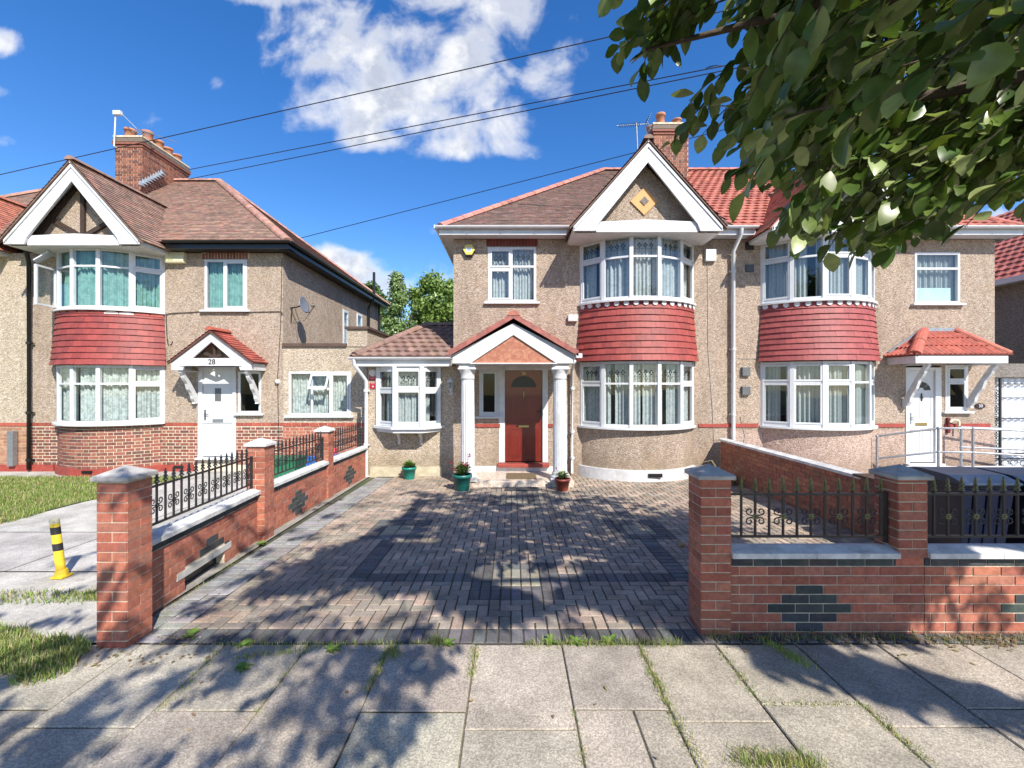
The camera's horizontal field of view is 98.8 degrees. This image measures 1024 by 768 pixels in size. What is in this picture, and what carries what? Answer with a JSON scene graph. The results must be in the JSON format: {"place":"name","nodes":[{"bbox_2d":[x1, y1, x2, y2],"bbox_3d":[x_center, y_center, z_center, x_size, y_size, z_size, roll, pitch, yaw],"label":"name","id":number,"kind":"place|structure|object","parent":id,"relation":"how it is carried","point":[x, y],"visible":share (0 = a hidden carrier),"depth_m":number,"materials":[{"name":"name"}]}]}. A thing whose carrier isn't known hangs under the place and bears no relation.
{"place":"outdoors","nodes":[
{"label":"outdoors","id":0,"kind":"place"},
{"bbox_2d":[0,585,97,686],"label":"verge grass","id":1,"kind":"structure","parent":0,"point":[24,655],"depth_m":3.24,"materials":[{"name":"green plant"}]},
{"bbox_2d":[0,474,178,523],"bbox_3d":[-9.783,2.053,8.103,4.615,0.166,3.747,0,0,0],"label":"grass","id":2,"kind":"structure","parent":0,"point":[50,486],"depth_m":8.27,"materials":[{"name":"green plant"}]},
{"bbox_2d":[0,471,367,642],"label":"neighbour driveway","id":3,"kind":"structure","parent":0,"point":[25,540],"depth_m":5.16,"materials":[{"name":"concrete"}]},
{"bbox_2d":[49,518,72,578],"bbox_3d":[-4.760,1.719,4.610,0.180,0.610,0.120,0,0,0],"label":"bollard","id":4,"kind":"object","parent":3,"relation":"on","point":[61,570],"visible":1,"depth_m":4.58,"materials":[{"name":"yellow paint"}]},
{"bbox_2d":[274,455,305,477],"bbox_3d":[-4.400,1.757,8.500,0.657,0.690,0.477,0,0,0],"label":"recycling box","id":5,"kind":"object","parent":3,"relation":"on","point":[288,471],"visible":0.09,"depth_m":8.29,"materials":[{"name":"green plastic"}]},
{"bbox_2d":[305,448,339,465],"bbox_3d":[-4.130,1.758,9.550,0.636,0.729,0.445,0,0,0],"label":"recycling box","id":6,"kind":"object","parent":3,"relation":"on","point":[312,462],"visible":0.06,"depth_m":9.35,"materials":[{"name":"blue plastic"}]},
{"bbox_2d":[155,499,1023,767],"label":"weeds","id":7,"kind":"object","parent":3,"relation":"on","point":[806,760],"visible":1,"depth_m":3.23,"materials":[{"name":"green plant"}]},
{"bbox_2d":[0,8,732,174],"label":"overhead wire","id":8,"kind":"object","parent":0,"point":[329,100],"visible":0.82,"depth_m":10.00,"materials":[{"name":"black plastic"}]},
{"bbox_2d":[0,477,738,644],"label":"ground","id":9,"kind":"structure","parent":0,"point":[333,501],"depth_m":5.95,"materials":[{"name":"grey concrete"}]},
{"bbox_2d":[0,188,169,464],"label":"semi detached house","id":10,"kind":"structure","parent":9,"relation":"on","point":[13,354],"depth_m":10.80,"materials":[{"name":"brick"}]},
{"bbox_2d":[7,431,17,465],"bbox_3d":[-12.200,1.575,10.715,0.140,0.850,0.110,0,0,0],"label":"meter box","id":11,"kind":"object","parent":10,"relation":"attached to","point":[12,448],"visible":1,"depth_m":10.66,"materials":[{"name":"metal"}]},
{"bbox_2d":[0,127,390,476],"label":"semi detached house","id":12,"kind":"structure","parent":9,"relation":"on","point":[141,353],"depth_m":10.79,"materials":[{"name":"beige paint"}]},
{"bbox_2d":[52,249,164,314],"bbox_3d":[-9.870,-2.428,10.461,2.726,1.446,0.843,0,0,0],"label":"bay window","id":13,"kind":"structure","parent":12,"relation":"in","point":[108,280],"depth_m":10.35,"materials":[{"name":"white plastic"}]},
{"bbox_2d":[52,365,164,426],"bbox_3d":[-9.870,0.267,10.462,2.726,1.416,0.845,0,0,0],"label":"bay window","id":14,"kind":"structure","parent":12,"relation":"in","point":[107,392],"depth_m":10.35,"materials":[{"name":"white plastic"}]},
{"bbox_2d":[112,110,177,148],"bbox_3d":[-11.231,-7.750,13.509,1.893,1.136,0.224,0,0,-6],"label":"antenna mast","id":15,"kind":"object","parent":12,"relation":"attached to","point":[117,112],"visible":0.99,"depth_m":13.39,"materials":[{"name":"white metal"}]},
{"bbox_2d":[164,252,186,263],"bbox_3d":[-8.217,-3.087,10.722,0.450,0.270,0.155,0,0,0],"label":"alarm box","id":16,"kind":"object","parent":12,"relation":"attached to","point":[176,258],"visible":0.92,"depth_m":10.67,"materials":[{"name":"beige plastic"}]},
{"bbox_2d":[203,370,231,455],"bbox_3d":[-7.245,0.720,10.816,0.738,2.124,0.109,0,0,0],"label":"door","id":17,"kind":"structure","parent":12,"relation":"in","point":[217,384],"depth_m":10.82,"materials":[{"name":"white plastic"}]},
{"bbox_2d":[199,260,249,311],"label":"window","id":18,"kind":"structure","parent":12,"relation":"in","point":[228,278],"depth_m":10.91,"materials":[{"name":"white plastic"}]},
{"bbox_2d":[233,372,263,415],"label":"window","id":19,"kind":"structure","parent":12,"relation":"in","point":[247,406],"depth_m":10.80,"materials":[{"name":"white plastic"}]},
{"bbox_2d":[290,296,314,321],"bbox_3d":[-5.309,-1.904,11.134,0.596,0.642,0.329,0,0,-20],"label":"satellite dish","id":20,"kind":"object","parent":12,"relation":"attached to","point":[304,304],"visible":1,"depth_m":11.14,"materials":[{"name":"metal"}]},
{"bbox_2d":[284,372,353,417],"bbox_3d":[-4.725,0.259,10.838,1.690,1.130,0.249,0,0,0],"label":"window","id":21,"kind":"structure","parent":12,"relation":"in","point":[335,399],"depth_m":10.91,"materials":[{"name":"white plastic"}]},
{"bbox_2d":[343,309,348,342],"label":"window","id":22,"kind":"structure","parent":12,"relation":"in","point":[344,311],"depth_m":15.01,"materials":[{"name":"white plastic"}]},
{"bbox_2d":[356,312,361,325],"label":"window","id":23,"kind":"structure","parent":12,"relation":"in","point":[357,314],"depth_m":16.07,"materials":[{"name":"white plastic"}]},
{"bbox_2d":[90,424,367,647],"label":"garden wall","id":24,"kind":"structure","parent":9,"relation":"on","point":[145,571],"depth_m":4.36,"materials":[{"name":"brick"}]},
{"bbox_2d":[363,280,389,329],"bbox_3d":[-9.686,-2.488,29.875,3.178,9.191,3.326,0,0,0],"label":"tree","id":25,"kind":"object","parent":9,"relation":"on","point":[380,294],"visible":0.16,"depth_m":29.61,"materials":[{"name":"green plant"}]},
{"bbox_2d":[380,270,417,335],"bbox_3d":[-6.363,-2.044,23.810,3.618,8.309,3.171,0,0,0],"label":"tree","id":26,"kind":"object","parent":9,"relation":"on","point":[398,300],"visible":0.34,"depth_m":23.74,"materials":[{"name":"green plant"}]},
{"bbox_2d":[404,269,452,324],"bbox_3d":[-4.445,-2.434,27.058,4.812,9.086,4.914,0,0,0],"label":"tree","id":27,"kind":"object","parent":9,"relation":"on","point":[435,304],"visible":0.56,"depth_m":25.69,"materials":[{"name":"green plant"}]},
{"bbox_2d":[347,112,743,487],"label":"semi detached house","id":28,"kind":"structure","parent":9,"relation":"on","point":[612,383],"depth_m":10.05,"materials":[{"name":"beige paint"}]},
{"bbox_2d":[369,369,375,375],"bbox_3d":[-3.221,-0.264,10.159,0.180,0.180,0.080,0,0,0],"label":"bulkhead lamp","id":29,"kind":"object","parent":28,"relation":"attached to","point":[372,372],"visible":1,"depth_m":10.13,"materials":[{"name":"white plastic"}]},
{"bbox_2d":[370,383,375,388],"bbox_3d":[-3.230,0.038,10.188,0.136,0.144,0.021,0,0,0],"label":"wall sign","id":30,"kind":"object","parent":28,"relation":"attached to","point":[372,385],"visible":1,"depth_m":10.18,"materials":[{"name":"red plastic"}]},
{"bbox_2d":[373,366,444,444],"bbox_3d":[-2.397,0.500,10.007,1.683,1.800,0.534,0,0,0],"label":"oriel window","id":31,"kind":"structure","parent":28,"relation":"in","point":[408,390],"depth_m":9.95,"materials":[{"name":"white plastic"}]},
{"bbox_2d":[447,377,453,394],"bbox_3d":[-1.411,0.044,10.076,0.176,0.420,0.245,0,0,0],"label":"wall lantern","id":32,"kind":"object","parent":28,"relation":"attached to","point":[451,388],"depth_m":10.02,"materials":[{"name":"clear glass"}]},
{"bbox_2d":[188,65,724,169],"bbox_3d":[-1.936,-6.378,10.700,16.765,0.348,0.020,0,0,19],"label":"overhead wire","id":33,"kind":"object","parent":28,"relation":"attached to","point":[470,115],"visible":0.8,"depth_m":10.32,"materials":[{"name":"black plastic"}]},
{"bbox_2d":[463,245,475,256],"bbox_3d":[-0.995,-3.080,10.150,0.295,0.267,0.097,0,0,0],"label":"alarm box","id":34,"kind":"object","parent":28,"relation":"attached to","point":[469,251],"visible":1,"depth_m":10.11,"materials":[{"name":"yellow plastic"}]},
{"bbox_2d":[190,65,749,178],"bbox_3d":[-1.936,-6.200,10.700,16.765,0.124,0.020,0,0,19],"label":"overhead wire","id":35,"kind":"object","parent":28,"relation":"attached to","point":[472,121],"visible":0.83,"depth_m":10.30,"materials":[{"name":"black plastic"}]},
{"bbox_2d":[475,370,501,418],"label":"window","id":36,"kind":"structure","parent":28,"relation":"in","point":[488,379],"depth_m":10.21,"materials":[{"name":"white plastic"}]},
{"bbox_2d":[484,247,539,303],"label":"window","id":37,"kind":"structure","parent":28,"relation":"in","point":[511,271],"depth_m":10.31,"materials":[{"name":"white plastic"}]},
{"bbox_2d":[506,473,536,478],"bbox_3d":[0.200,1.992,9.500,0.640,0.015,0.600,0,0,0],"label":"doormat","id":38,"kind":"object","parent":28,"relation":"on","point":[520,475],"visible":1,"depth_m":9.41,"materials":[{"name":"brown fabric"}]},
{"bbox_2d":[505,371,541,460],"bbox_3d":[0.272,0.744,10.228,0.867,2.116,0.104,0,0,0],"label":"door","id":39,"kind":"structure","parent":28,"relation":"in","point":[523,389],"depth_m":10.23,"materials":[{"name":"red wood"}]},
{"bbox_2d":[568,315,577,321],"bbox_3d":[1.403,-1.522,10.149,0.221,0.153,0.099,0,0,0],"label":"outdoor light","id":40,"kind":"object","parent":28,"relation":"attached to","point":[572,318],"visible":1,"depth_m":10.10,"materials":[{"name":"white plastic"}]},
{"bbox_2d":[616,114,650,149],"bbox_3d":[3.553,-7.112,12.884,1.018,1.628,0.280,0,0,-9],"label":"television aerial","id":41,"kind":"object","parent":28,"relation":"attached to","point":[636,124],"visible":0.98,"depth_m":12.88,"materials":[{"name":"metal"}]},
{"bbox_2d":[578,236,695,305],"bbox_3d":[2.900,-2.533,9.867,2.726,1.456,0.853,0,0,0],"label":"bay window","id":42,"kind":"structure","parent":28,"relation":"in","point":[625,264],"depth_m":9.75,"materials":[{"name":"white plastic"}]},
{"bbox_2d":[578,361,695,430],"bbox_3d":[2.900,0.252,9.859,2.726,1.506,0.838,0,0,0],"label":"bay window","id":43,"kind":"structure","parent":28,"relation":"in","point":[595,377],"depth_m":9.75,"materials":[{"name":"white plastic"}]},
{"bbox_2d":[705,249,715,261],"bbox_3d":[4.590,-2.975,10.155,0.238,0.272,0.089,0,0,0],"label":"alarm box","id":44,"kind":"object","parent":28,"relation":"attached to","point":[710,255],"visible":1,"depth_m":10.11,"materials":[{"name":"white plastic"}]},
{"bbox_2d":[718,438,874,539],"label":"garden wall","id":45,"kind":"structure","parent":9,"relation":"on","point":[762,464],"depth_m":7.29,"materials":[{"name":"brick"}]},
{"bbox_2d":[651,167,1023,472],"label":"semi detached house","id":46,"kind":"structure","parent":9,"relation":"on","point":[847,366],"depth_m":10.18,"materials":[{"name":"beige concrete"}]},
{"bbox_2d":[707,262,758,463],"bbox_3d":[6.508,-0.702,10.186,3.983,5.317,0.024,0,0,0],"label":"wall cable","id":47,"kind":"object","parent":46,"relation":"attached to","point":[709,366],"depth_m":10.19,"materials":[{"name":"black plastic"}]},
{"bbox_2d":[741,367,749,375],"bbox_3d":[5.415,-0.289,10.165,0.187,0.204,0.069,0,0,0],"label":"vent cover","id":48,"kind":"object","parent":46,"relation":"attached to","point":[745,371],"visible":1,"depth_m":10.13,"materials":[{"name":"grey plastic"}]},
{"bbox_2d":[741,386,749,394],"bbox_3d":[5.415,0.153,10.165,0.187,0.204,0.069,0,0,0],"label":"vent cover","id":49,"kind":"object","parent":46,"relation":"attached to","point":[745,390],"visible":1,"depth_m":10.13,"materials":[{"name":"grey plastic"}]},
{"bbox_2d":[745,264,753,271],"bbox_3d":[5.516,-2.686,10.184,0.187,0.170,0.029,0,0,0],"label":"vent cover","id":50,"kind":"object","parent":46,"relation":"attached to","point":[749,267],"visible":1,"depth_m":10.17,"materials":[{"name":"black plastic"}]},
{"bbox_2d":[745,242,753,249],"bbox_3d":[5.516,-3.196,10.184,0.187,0.170,0.029,0,0,0],"label":"vent cover","id":51,"kind":"object","parent":46,"relation":"attached to","point":[748,246],"visible":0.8,"depth_m":10.17,"materials":[{"name":"black plastic"}]},
{"bbox_2d":[760,236,877,305],"bbox_3d":[7.100,-2.533,9.862,2.726,1.456,0.844,0,0,0],"label":"bay window","id":52,"kind":"structure","parent":46,"relation":"in","point":[783,278],"depth_m":9.78,"materials":[{"name":"white plastic"}]},
{"bbox_2d":[760,361,877,430],"bbox_3d":[7.100,0.252,9.865,2.726,1.506,0.850,0,0,0],"label":"bay window","id":53,"kind":"structure","parent":46,"relation":"in","point":[821,395],"depth_m":9.74,"materials":[{"name":"white plastic"}]},
{"bbox_2d":[910,371,933,461],"bbox_3d":[9.529,0.756,10.215,0.595,2.125,0.109,0,0,0],"label":"door","id":54,"kind":"structure","parent":46,"relation":"in","point":[922,405],"depth_m":10.22,"materials":[{"name":"white plastic"}]},
{"bbox_2d":[911,252,966,305],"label":"window","id":55,"kind":"structure","parent":46,"relation":"in","point":[930,271],"depth_m":10.31,"materials":[{"name":"white plastic"}]},
{"bbox_2d":[946,418,950,432],"bbox_3d":[10.115,0.961,10.175,0.068,0.357,0.049,0,0,0],"label":"key safe","id":56,"kind":"object","parent":46,"relation":"attached to","point":[948,423],"visible":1,"depth_m":10.15,"materials":[{"name":"red plastic"}]},
{"bbox_2d":[942,365,974,412],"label":"window","id":57,"kind":"structure","parent":46,"relation":"in","point":[956,394],"depth_m":10.19,"materials":[{"name":"white plastic"}]},
{"bbox_2d":[975,403,984,408],"bbox_3d":[10.863,0.510,10.184,0.230,0.130,0.031,0,0,0],"label":"house number plaque","id":58,"kind":"object","parent":46,"relation":"attached to","point":[980,405],"visible":1,"depth_m":10.18,"materials":[{"name":"white plastic"}]},
{"bbox_2d":[995,364,1023,377],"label":"passage lintel","id":59,"kind":"structure","parent":46,"relation":"attached to","point":[1009,370],"depth_m":10.25,"materials":[{"name":"beige concrete"}]},
{"bbox_2d":[995,378,1023,466],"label":"side gate","id":60,"kind":"structure","parent":59,"relation":"attached to","point":[1009,402],"depth_m":10.36,"materials":[{"name":"white metal"}]},
{"bbox_2d":[684,464,1023,635],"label":"garden wall","id":61,"kind":"structure","parent":9,"relation":"on","point":[900,574],"depth_m":3.53,"materials":[{"name":"brick"}]},
{"bbox_2d":[995,210,1023,363],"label":"detached house","id":62,"kind":"structure","parent":9,"relation":"on","point":[1009,294],"depth_m":13.31,"materials":[{"name":"paint"}]},
{"bbox_2d":[0,644,1023,767],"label":"pavement","id":63,"kind":"structure","parent":0,"point":[945,706],"depth_m":2.71,"materials":[{"name":"grey concrete"}]},
{"bbox_2d":[405,660,428,673],"bbox_3d":[-0.670,1.997,3.095,0.140,0.014,0.150,0,0,0],"label":"cover stone","id":64,"kind":"object","parent":63,"relation":"on","point":[416,666],"visible":1,"depth_m":3.08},
{"bbox_2d":[598,0,1023,271],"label":"street tree","id":65,"kind":"object","parent":63,"relation":"on","point":[830,103],"visible":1,"depth_m":2.09,"materials":[{"name":"green plant"}]},
{"bbox_2d":[0,0,1023,331],"label":"sky","id":66,"kind":"structure","parent":0,"point":[171,67],"materials":[{"name":"blue"}]},
{"bbox_2d":[301,129,723,237],"bbox_3d":[2.079,-7.939,16.250,23.498,3.360,0.026,0,0,14],"label":"overhead wire","id":67,"kind":"object","parent":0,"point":[487,190],"visible":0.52,"depth_m":16.98,"materials":[{"name":"black plastic"}]},
{"bbox_2d":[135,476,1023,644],"bbox_3d":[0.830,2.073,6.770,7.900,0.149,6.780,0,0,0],"label":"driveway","id":68,"kind":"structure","parent":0,"point":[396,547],"depth_m":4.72,"materials":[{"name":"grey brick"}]},
{"bbox_2d":[402,460,416,479],"bbox_3d":[-2.306,1.921,9.859,0.339,0.417,0.333,0,0,0],"label":"potted plant","id":69,"kind":"object","parent":68,"relation":"on","point":[409,467],"visible":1,"depth_m":9.77,"materials":[{"name":"green plant"}]},
{"bbox_2d":[450,453,471,490],"bbox_3d":[-1.021,1.744,8.716,0.462,0.726,0.403,0,0,0],"label":"potted plant","id":70,"kind":"object","parent":68,"relation":"on","point":[462,476],"visible":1,"depth_m":8.63,"materials":[{"name":"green plant"}]},
{"bbox_2d":[504,487,538,490],"bbox_3d":[0.195,2.095,8.765,0.690,0.033,0.330,0,0,0],"label":"doormat","id":71,"kind":"object","parent":68,"relation":"on","point":[521,488],"visible":1,"depth_m":8.68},
{"bbox_2d":[74,497,1023,759],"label":"fallen leaves","id":72,"kind":"object","parent":68,"relation":"on","point":[606,687],"visible":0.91,"depth_m":3.36,"materials":[{"name":"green plant"}]},
{"bbox_2d":[554,468,570,490],"bbox_3d":[0.997,1.871,8.703,0.328,0.470,0.326,0,0,0],"label":"potted plant","id":73,"kind":"object","parent":68,"relation":"on","point":[561,479],"visible":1,"depth_m":8.62,"materials":[{"name":"green plant"}]},
{"bbox_2d":[949,419,959,431],"bbox_3d":[10.201,0.954,10.110,0.243,0.303,0.044,0,0,0],"label":"walking stick","id":74,"kind":"object","parent":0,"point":[957,420],"visible":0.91,"depth_m":10.10,"materials":[{"name":"beige plastic"}]},
{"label":"neighbour yard","id":75,"kind":"structure","parent":0,"visible":0},
{"bbox_2d":[693,459,748,486],"bbox_3d":[4.586,1.970,9.328,1.316,0.647,1.278,0,0,0],"label":"spiky plant","id":76,"kind":"object","parent":75,"relation":"on","point":[729,471],"visible":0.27,"depth_m":9.21,"materials":[{"name":"green plant"}]},
{"bbox_2d":[907,466,1020,466],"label":"wheelchair ramp","id":77,"kind":"structure","parent":75,"relation":"on","point":[965,466],"depth_m":10.00,"materials":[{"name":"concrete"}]},
{"bbox_2d":[875,427,1023,467],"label":"handrail","id":78,"kind":"object","parent":77,"relation":"on","point":[938,451],"visible":0.91,"depth_m":9.22,"materials":[{"name":"metal"}]},
{"bbox_2d":[957,426,1023,466],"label":"handrail","id":79,"kind":"object","parent":77,"relation":"on","point":[961,446],"visible":0.74,"depth_m":9.90,"materials":[{"name":"metal"}]},
{"bbox_2d":[910,467,1022,542],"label":"wheelie bin","id":80,"kind":"object","parent":75,"relation":"on","point":[968,475],"visible":0.37,"depth_m":4.67,"materials":[{"name":"blue plastic"}]},
{"bbox_2d":[973,467,1023,542],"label":"wheelie bin","id":81,"kind":"object","parent":75,"relation":"on","point":[1013,472],"visible":0.3,"depth_m":4.75,"materials":[{"name":"blue plastic"}]}
]}

